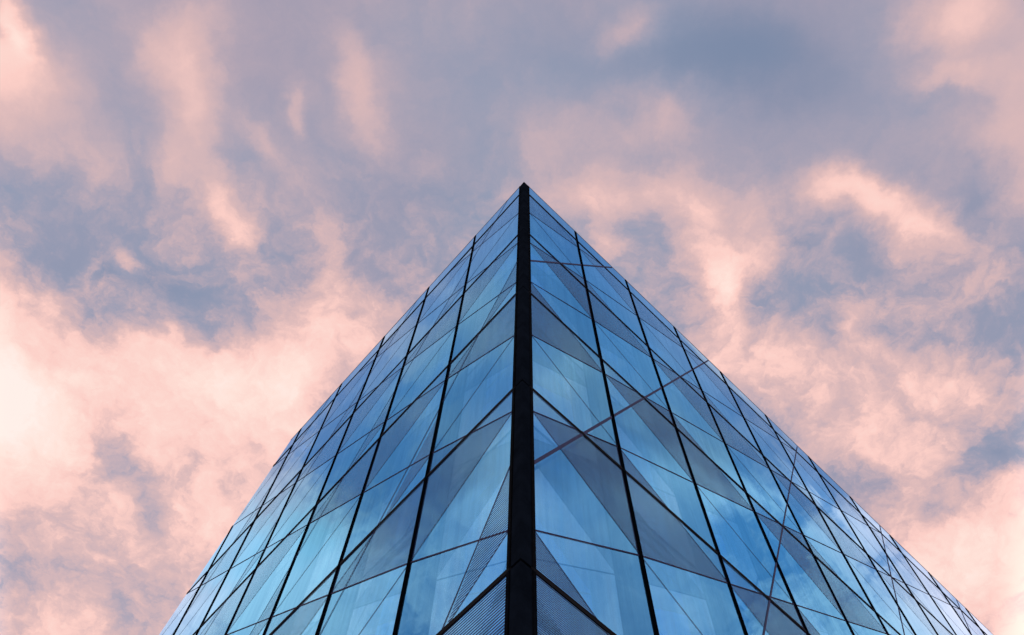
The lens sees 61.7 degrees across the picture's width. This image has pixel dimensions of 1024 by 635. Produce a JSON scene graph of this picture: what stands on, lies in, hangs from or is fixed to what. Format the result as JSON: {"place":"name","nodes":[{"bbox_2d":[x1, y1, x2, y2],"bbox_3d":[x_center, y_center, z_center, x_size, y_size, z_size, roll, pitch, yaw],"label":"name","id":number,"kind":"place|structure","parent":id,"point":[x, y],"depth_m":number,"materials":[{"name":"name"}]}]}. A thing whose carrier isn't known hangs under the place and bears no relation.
{"place":"outdoors","nodes":[
{"label":"outdoors","id":0,"kind":"place"},
{"bbox_2d":[0,0,1023,634],"label":"sky","id":1,"kind":"structure","parent":0,"point":[213,212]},
{"bbox_2d":[159,182,992,634],"bbox_3d":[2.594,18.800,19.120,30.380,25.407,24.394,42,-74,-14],"label":"glass building","id":2,"kind":"structure","parent":0,"point":[535,414],"depth_m":14.75,"materials":[{"name":"blue glass"}]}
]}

